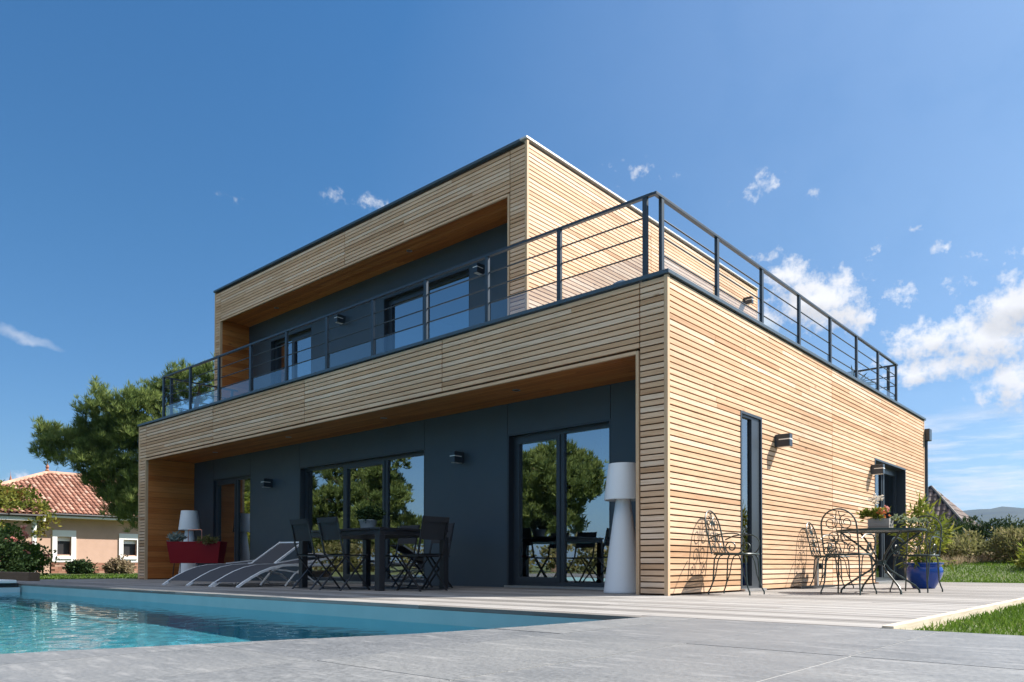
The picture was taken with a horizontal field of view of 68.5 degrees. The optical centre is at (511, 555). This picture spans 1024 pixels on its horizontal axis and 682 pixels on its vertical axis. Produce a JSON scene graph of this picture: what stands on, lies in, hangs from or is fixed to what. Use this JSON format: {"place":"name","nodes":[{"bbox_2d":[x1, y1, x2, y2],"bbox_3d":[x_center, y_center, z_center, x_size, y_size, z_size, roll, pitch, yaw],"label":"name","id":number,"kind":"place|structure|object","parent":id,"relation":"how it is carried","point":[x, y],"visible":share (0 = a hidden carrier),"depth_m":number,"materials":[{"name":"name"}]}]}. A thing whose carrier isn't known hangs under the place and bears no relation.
{"place":"outdoors","nodes":[
{"label":"outdoors","id":0,"kind":"place"},
{"bbox_2d":[49,563,137,573],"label":"garden wall","id":1,"kind":"structure","parent":0,"point":[55,568],"depth_m":33.44,"materials":[{"name":"brick"}]},
{"bbox_2d":[0,592,493,653],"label":"water","id":2,"kind":"structure","parent":0,"point":[34,622],"depth_m":5.78,"materials":[{"name":"blue liquid"}]},
{"bbox_2d":[19,585,598,627],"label":"pool","id":3,"kind":"structure","parent":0,"point":[474,619],"depth_m":6.80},
{"bbox_2d":[0,579,19,591],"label":"skimmer box","id":4,"kind":"object","parent":3,"relation":"in","point":[9,585],"visible":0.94,"depth_m":12.70,"materials":[{"name":"white paint"}]},
{"bbox_2d":[0,616,1023,681],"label":"stone paving","id":5,"kind":"structure","parent":0,"point":[657,649],"depth_m":2.63,"materials":[{"name":"grey stone"}]},
{"bbox_2d":[0,0,1023,510],"label":"sky","id":6,"kind":"structure","parent":0,"point":[156,155],"materials":[{"name":"blue"}]},
{"bbox_2d":[17,579,1023,627],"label":"deck","id":7,"kind":"structure","parent":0,"point":[850,606],"depth_m":7.18,"materials":[{"name":"grey"}]},
{"bbox_2d":[0,572,39,580],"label":"timber sleeper","id":8,"kind":"object","parent":7,"relation":"on","point":[26,576],"visible":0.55,"depth_m":15.18,"materials":[{"name":"wood"}]},
{"bbox_2d":[178,510,199,573],"bbox_3d":[-7.098,-0.229,16.539,0.460,1.514,0.460,0,-1,19],"label":"floor lamp","id":9,"kind":"object","parent":7,"relation":"on","point":[189,520],"visible":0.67,"depth_m":16.39,"materials":[{"name":"white plastic"}]},
{"bbox_2d":[166,541,226,576],"bbox_3d":[-6.466,0.117,15.438,1.140,0.801,0.320,0,-1,5],"label":"red planter","id":10,"kind":"object","parent":7,"relation":"on","point":[180,552],"visible":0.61,"depth_m":15.30,"materials":[{"name":"red plastic"}]},
{"bbox_2d":[167,531,186,541],"bbox_3d":[-6.950,-0.364,15.608,0.449,0.341,0.456,0,-1,-20],"label":"succulent plant","id":11,"kind":"object","parent":10,"relation":"in","point":[177,537],"visible":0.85,"depth_m":15.52,"materials":[{"name":"green plant"}]},
{"bbox_2d":[188,529,201,540],"bbox_3d":[-6.477,-0.379,15.363,0.370,0.309,0.021,0,-1,21],"label":"copper hoop","id":12,"kind":"object","parent":10,"relation":"in","point":[195,529],"visible":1,"depth_m":15.35,"materials":[{"name":"brown"}]},
{"bbox_2d":[193,534,219,545],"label":"plants","id":13,"kind":"object","parent":10,"relation":"in","point":[208,540],"visible":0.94,"depth_m":15.24,"materials":[{"name":"green plant"}]},
{"bbox_2d":[162,560,266,584],"bbox_3d":[-4.837,0.277,12.689,0.601,0.440,1.988,0,-1,28],"label":"sun lounger","id":14,"kind":"object","parent":7,"relation":"on","point":[193,573],"visible":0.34,"depth_m":12.21,"materials":[{"name":"white"}]},
{"bbox_2d":[186,542,298,586],"bbox_3d":[-4.238,0.119,12.177,0.601,0.744,1.965,0,-1,29],"label":"sun lounger","id":15,"kind":"object","parent":7,"relation":"on","point":[278,552],"visible":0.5,"depth_m":12.42,"materials":[{"name":"white"}]},
{"bbox_2d":[208,553,333,587],"bbox_3d":[-3.671,0.216,11.663,0.601,0.538,1.983,0,-1,30],"label":"sun lounger","id":16,"kind":"object","parent":7,"relation":"on","point":[243,575],"visible":0.77,"depth_m":11.37,"materials":[{"name":"white"}]},
{"bbox_2d":[289,518,339,589],"bbox_3d":[-2.648,-0.013,10.099,0.458,0.936,0.554,-1,-1,42],"label":"folding chair","id":17,"kind":"object","parent":7,"relation":"on","point":[300,530],"visible":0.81,"depth_m":9.98,"materials":[{"name":"black fabric"}]},
{"bbox_2d":[317,516,369,590],"bbox_3d":[-2.178,-0.018,9.694,0.458,0.936,0.554,-1,-1,41],"label":"folding chair","id":18,"kind":"object","parent":7,"relation":"on","point":[329,528],"visible":0.96,"depth_m":9.58,"materials":[{"name":"grey metal"}]},
{"bbox_2d":[299,527,448,590],"bbox_3d":[-1.928,0.056,10.398,1.790,0.800,1.190,-1,-1,42],"label":"dining table","id":19,"kind":"object","parent":7,"relation":"on","point":[379,535],"visible":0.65,"depth_m":10.19,"materials":[{"name":"grey metal"}]},
{"bbox_2d":[358,519,376,527],"bbox_3d":[-2.001,-0.419,10.456,0.264,0.150,0.264,-1,-1,42],"label":"plant pot","id":20,"kind":"object","parent":19,"relation":"on","point":[372,523],"visible":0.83,"depth_m":10.36,"materials":[{"name":"silver metal"}]},
{"bbox_2d":[354,503,386,522],"bbox_3d":[-2.002,-0.580,10.453,0.425,0.301,0.409,-1,-1,42],"label":"potted plant","id":21,"kind":"object","parent":20,"relation":"in","point":[366,513],"visible":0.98,"depth_m":10.40,"materials":[{"name":"green plant"}]},
{"bbox_2d":[374,524,419,587],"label":"folding chair","id":22,"kind":"object","parent":7,"relation":"on","point":[407,540],"visible":0.62,"depth_m":11.27,"materials":[{"name":"grey metal"}]},
{"bbox_2d":[396,515,449,591],"bbox_3d":[-1.124,-0.019,9.537,0.554,0.936,0.458,-1,-1,44],"label":"folding chair","id":23,"kind":"object","parent":7,"relation":"on","point":[434,528],"visible":0.99,"depth_m":9.42,"materials":[{"name":"grey metal"}]},
{"bbox_2d":[406,523,454,588],"bbox_3d":[-1.152,-0.003,10.730,0.458,0.936,0.554,-1,-1,43],"label":"folding chair","id":24,"kind":"object","parent":7,"relation":"on","point":[450,530],"visible":0.44,"depth_m":10.76,"materials":[{"name":"grey metal"}]},
{"bbox_2d":[137,135,931,595],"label":"modern house","id":25,"kind":"structure","parent":7,"relation":"on","point":[541,371],"depth_m":12.14,"materials":[{"name":"brown wood"}]},
{"bbox_2d":[215,476,249,563],"bbox_3d":[-6.082,-0.598,16.483,1.596,2.198,0.082,-1,-1,42],"label":"window","id":26,"kind":"structure","parent":25,"relation":"in","point":[237,481],"depth_m":16.38,"materials":[{"name":"grey metal"}]},
{"bbox_2d":[261,478,272,487],"bbox_3d":[-4.980,-1.472,15.278,0.120,0.174,0.206,-1,-1,42],"label":"wall light","id":27,"kind":"object","parent":25,"relation":"attached to","point":[266,483],"visible":1,"depth_m":15.22,"materials":[{"name":"grey metal"}]},
{"bbox_2d":[275,330,310,383],"bbox_3d":[-5.069,-3.998,17.612,1.686,2.288,0.082,-1,-1,42],"label":"window","id":28,"kind":"structure","parent":25,"relation":"in","point":[294,345],"depth_m":17.64,"materials":[{"name":"grey metal"}]},
{"bbox_2d":[334,314,344,323],"bbox_3d":[-3.682,-5.050,16.076,0.120,0.174,0.206,-1,-1,42],"label":"wall light","id":29,"kind":"object","parent":25,"relation":"attached to","point":[339,319],"visible":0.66,"depth_m":16.03,"materials":[{"name":"grey metal"}]},
{"bbox_2d":[305,452,423,582],"bbox_3d":[-2.690,-0.620,13.555,3.596,2.173,0.082,-1,-1,42],"label":"window","id":30,"kind":"structure","parent":25,"relation":"in","point":[385,462],"depth_m":13.59,"materials":[{"name":"grey metal"}]},
{"bbox_2d":[388,272,468,350],"bbox_3d":[-1.594,-4.044,14.530,2.416,2.308,0.082,-1,-1,42],"label":"window","id":31,"kind":"structure","parent":25,"relation":"in","point":[418,293],"depth_m":14.81,"materials":[{"name":"grey metal"}]},
{"bbox_2d":[450,451,463,463],"bbox_3d":[-0.851,-1.515,11.616,0.120,0.174,0.206,-1,-1,42],"label":"wall light","id":32,"kind":"object","parent":25,"relation":"attached to","point":[457,457],"visible":1,"depth_m":11.56,"materials":[{"name":"grey metal"}]},
{"bbox_2d":[473,262,484,274],"bbox_3d":[-0.585,-5.073,13.329,0.120,0.174,0.206,-1,-1,42],"label":"wall light","id":33,"kind":"object","parent":25,"relation":"attached to","point":[478,268],"visible":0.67,"depth_m":13.28,"materials":[{"name":"grey metal"}]},
{"bbox_2d":[513,423,608,586],"bbox_3d":[0.704,-0.663,10.545,1.771,2.188,0.082,-1,-1,42],"label":"window","id":34,"kind":"structure","parent":25,"relation":"in","point":[560,436],"depth_m":10.56,"materials":[{"name":"grey metal"}]},
{"bbox_2d":[522,537,608,576],"bbox_3d":[1.235,0.086,12.819,2.200,0.750,0.900,-1,-1,42],"label":"indoor table","id":35,"kind":"object","parent":25,"relation":"in","point":[526,551],"visible":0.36,"depth_m":13.18,"materials":[{"name":"black"}]},
{"bbox_2d":[742,414,752,588],"bbox_3d":[2.953,-0.680,9.561,0.070,2.198,0.350,-1,-1,42],"label":"window","id":36,"kind":"structure","parent":25,"relation":"in","point":[749,420],"depth_m":9.67,"materials":[{"name":"grey metal"}]},
{"bbox_2d":[743,296,753,304],"bbox_3d":[5.520,-5.941,17.551,0.206,0.174,0.120,-1,-1,42],"label":"wall light","id":37,"kind":"object","parent":25,"relation":"attached to","point":[749,300],"visible":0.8,"depth_m":17.51,"materials":[{"name":"grey metal"}]},
{"bbox_2d":[774,433,792,447],"bbox_3d":[3.667,-1.549,10.150,0.206,0.174,0.120,-1,-1,42],"label":"wall light","id":38,"kind":"object","parent":25,"relation":"attached to","point":[783,440],"visible":1,"depth_m":10.11,"materials":[{"name":"grey metal"}]},
{"bbox_2d":[850,366,875,384],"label":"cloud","id":39,"kind":"structure","parent":25,"relation":"on","point":[861,378],"depth_m":15.26,"materials":[{"name":"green plant"}]},
{"bbox_2d":[871,464,884,474],"bbox_3d":[6.481,-1.524,13.322,0.206,0.174,0.120,-1,-1,42],"label":"wall light","id":40,"kind":"object","parent":25,"relation":"attached to","point":[877,469],"visible":1,"depth_m":13.28,"materials":[{"name":"grey metal"}]},
{"bbox_2d":[876,467,896,580],"bbox_3d":[7.054,-0.612,14.398,0.082,2.198,1.970,-1,-1,42],"label":"window","id":41,"kind":"structure","parent":25,"relation":"in","point":[882,576],"depth_m":14.43,"materials":[{"name":"black glass"}]},
{"bbox_2d":[603,462,635,592],"bbox_3d":[1.305,-0.320,8.832,0.460,1.514,0.460,-1,-1,42],"label":"floor lamp","id":42,"kind":"object","parent":7,"relation":"on","point":[620,492],"visible":0.84,"depth_m":8.68,"materials":[{"name":"white plastic"}]},
{"bbox_2d":[704,510,764,594],"bbox_3d":[2.483,-0.045,8.456,0.567,0.959,0.464,-1,-1,39],"label":"iron chair","id":43,"kind":"object","parent":7,"relation":"on","point":[712,524],"visible":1,"depth_m":8.46,"materials":[{"name":"grey metal"}]},
{"bbox_2d":[794,584,834,588],"bbox_3d":[4.423,0.451,10.968,0.100,0.031,1.370,-1,-1,42],"label":"metal strip","id":44,"kind":"object","parent":7,"relation":"on","point":[809,586],"visible":1,"depth_m":10.79,"materials":[{"name":"black metal"}]},
{"bbox_2d":[814,557,821,584],"bbox_3d":[4.485,0.241,11.003,0.070,0.460,0.200,-1,-1,42],"label":"socket post","id":45,"kind":"object","parent":7,"relation":"on","point":[816,577],"visible":0.59,"depth_m":10.94,"materials":[{"name":"silver metal"}]},
{"bbox_2d":[806,522,853,588],"bbox_3d":[4.531,-0.012,10.764,0.567,0.959,0.464,-1,-1,40],"label":"iron chair","id":46,"kind":"object","parent":7,"relation":"on","point":[816,542],"visible":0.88,"depth_m":10.77,"materials":[{"name":"grey metal"}]},
{"bbox_2d":[820,508,876,594],"bbox_3d":[3.787,-0.043,8.498,0.567,0.959,0.464,1,-1,-44],"label":"iron chair","id":47,"kind":"object","parent":7,"relation":"on","point":[835,554],"visible":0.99,"depth_m":8.39,"materials":[{"name":"grey metal"}]},
{"bbox_2d":[836,528,926,593],"bbox_3d":[4.385,0.069,8.955,0.974,0.754,0.974,-1,-1,42],"label":"bistro table","id":48,"kind":"object","parent":7,"relation":"on","point":[883,561],"visible":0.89,"depth_m":8.94,"materials":[{"name":"black metal"}]},
{"bbox_2d":[868,518,892,527],"bbox_3d":[4.430,-0.374,9.042,0.240,0.131,0.180,-1,-1,42],"label":"flower box","id":49,"kind":"object","parent":48,"relation":"on","point":[882,523],"visible":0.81,"depth_m":8.97,"materials":[{"name":"grey metal"}]},
{"bbox_2d":[856,493,890,521],"bbox_3d":[4.359,-0.568,9.056,0.423,0.382,0.287,0,-1,16],"label":"flower arrangement","id":50,"kind":"object","parent":49,"relation":"in","point":[876,513],"visible":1,"depth_m":9.04,"materials":[{"name":"green plant"}]},
{"bbox_2d":[890,513,927,522],"bbox_3d":[4.706,-0.442,8.966,0.435,0.139,0.206,0,-1,15],"label":"trailing plant","id":51,"kind":"object","parent":49,"relation":"in","point":[913,519],"visible":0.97,"depth_m":8.95,"materials":[{"name":"green plant"}]},
{"bbox_2d":[889,515,942,592],"bbox_3d":[5.006,-0.031,9.288,0.567,0.959,0.464,1,-1,-41],"label":"iron chair","id":52,"kind":"object","parent":7,"relation":"on","point":[920,554],"visible":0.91,"depth_m":9.29,"materials":[{"name":"grey metal"}]},
{"bbox_2d":[904,563,943,588],"bbox_3d":[5.866,0.284,10.713,0.508,0.366,0.508,-1,-1,42],"label":"glazed pot","id":53,"kind":"object","parent":7,"relation":"on","point":[916,576],"visible":0.79,"depth_m":10.54,"materials":[{"name":"blue ceramic"}]},
{"bbox_2d":[889,489,963,571],"bbox_3d":[5.819,-0.355,10.744,0.889,1.246,0.980,0,-1,-15],"label":"bamboo plant","id":54,"kind":"object","parent":53,"relation":"in","point":[918,509],"visible":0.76,"depth_m":10.65,"materials":[{"name":"green plant"}]},
{"bbox_2d":[882,597,1023,629],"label":"deck edging","id":55,"kind":"object","parent":7,"relation":"attached to","point":[919,622],"visible":0.4,"depth_m":4.78,"materials":[{"name":"beige concrete"}]},
{"bbox_2d":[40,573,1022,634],"bbox_3d":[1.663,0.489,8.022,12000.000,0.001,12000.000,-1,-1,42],"label":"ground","id":56,"kind":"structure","parent":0,"point":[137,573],"depth_m":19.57,"materials":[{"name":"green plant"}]},
{"bbox_2d":[0,525,39,571],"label":"shrub","id":57,"kind":"object","parent":56,"relation":"on","point":[10,556],"visible":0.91,"depth_m":23.36,"materials":[{"name":"green plant"}]},
{"bbox_2d":[0,497,46,543],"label":"tiled porch","id":58,"kind":"object","parent":56,"relation":"on","point":[14,514],"visible":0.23,"depth_m":29.48,"materials":[{"name":"ceramic"}]},
{"bbox_2d":[0,480,61,537],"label":"vine","id":59,"kind":"object","parent":58,"relation":"on","point":[12,493],"visible":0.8,"depth_m":29.96,"materials":[{"name":"green plant"}]},
{"bbox_2d":[1,525,46,570],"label":"shrub","id":60,"kind":"object","parent":56,"relation":"on","point":[24,527],"visible":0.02,"depth_m":26.16,"materials":[{"name":"green plant"}]},
{"bbox_2d":[0,519,61,574],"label":"shrub","id":61,"kind":"object","parent":56,"relation":"on","point":[35,549],"visible":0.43,"depth_m":25.35,"materials":[{"name":"green plant"}]},
{"bbox_2d":[0,461,137,572],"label":"neighbour villa","id":62,"kind":"object","parent":56,"relation":"on","point":[84,531],"visible":0.34,"depth_m":36.23,"materials":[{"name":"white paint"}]},
{"bbox_2d":[52,530,75,561],"bbox_3d":[-21.027,-0.436,35.274,0.300,1.490,1.000,-1,-1,42],"label":"window","id":63,"kind":"structure","parent":62,"relation":"in","point":[60,538],"depth_m":35.28,"materials":[{"name":"white paint"}]},
{"bbox_2d":[119,533,137,561],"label":"window","id":64,"kind":"structure","parent":62,"relation":"in","point":[127,542],"depth_m":37.47,"materials":[{"name":"white paint"}]},
{"bbox_2d":[57,557,98,573],"bbox_3d":[-18.012,0.456,31.363,1.296,0.856,1.113,0,-1,8],"label":"shrub","id":65,"kind":"object","parent":56,"relation":"on","point":[80,566],"visible":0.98,"depth_m":31.15,"materials":[{"name":"green plant"}]},
{"bbox_2d":[101,553,137,573],"bbox_3d":[-16.950,0.376,32.487,1.505,1.041,1.212,0,-1,-13],"label":"shrub","id":66,"kind":"object","parent":56,"relation":"on","point":[116,565],"visible":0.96,"depth_m":32.31,"materials":[{"name":"brown plant"}]},
{"bbox_2d":[26,351,213,532],"bbox_3d":[-12.297,-3.279,26.337,8.978,8.098,3.532,0,-1,-2],"label":"pine tree","id":67,"kind":"object","parent":56,"relation":"on","point":[106,440],"visible":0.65,"depth_m":25.45,"materials":[{"name":"green plant"}]},
{"bbox_2d":[40,560,1023,635],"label":"lawn","id":68,"kind":"structure","parent":0,"point":[986,620],"depth_m":6.45,"materials":[{"name":"green plant"}]},
{"bbox_2d":[928,485,978,537],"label":"house","id":69,"kind":"structure","parent":0,"point":[946,505],"depth_m":42.72,"materials":[{"name":"white paint"}]},
{"bbox_2d":[943,561,1023,582],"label":"grass bank","id":70,"kind":"structure","parent":0,"point":[1005,576],"depth_m":18.38,"materials":[{"name":"green plant"}]},
{"bbox_2d":[953,528,992,556],"bbox_3d":[15.144,-0.515,27.157,4.085,1.604,3.056,-1,-1,42],"label":"scrub bush","id":71,"kind":"object","parent":70,"relation":"on","point":[972,533],"visible":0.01,"depth_m":26.17,"materials":[{"name":"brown plant"}]},
{"bbox_2d":[932,551,1018,564],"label":"wild grass","id":72,"kind":"structure","parent":70,"relation":"on","point":[983,557],"depth_m":21.42,"materials":[{"name":"green plant"}]},
{"bbox_2d":[928,515,1023,547],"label":"scrub bush","id":73,"kind":"object","parent":70,"relation":"on","point":[982,526],"visible":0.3,"depth_m":29.54,"materials":[{"name":"green plant"}]},
{"bbox_2d":[934,526,1023,563],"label":"scrub bush","id":74,"kind":"object","parent":70,"relation":"on","point":[1008,539],"visible":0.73,"depth_m":21.73,"materials":[{"name":"green plant"}]},
{"bbox_2d":[1008,538,1023,568],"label":"scrub bush","id":75,"kind":"object","parent":70,"relation":"on","point":[1020,555],"visible":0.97,"depth_m":18.84,"materials":[{"name":"green plant"}]},
{"bbox_2d":[963,506,1023,540],"bbox_3d":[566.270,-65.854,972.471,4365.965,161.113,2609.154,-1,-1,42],"label":"hills","id":76,"kind":"structure","parent":0,"point":[997,513],"depth_m":1847.49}
]}

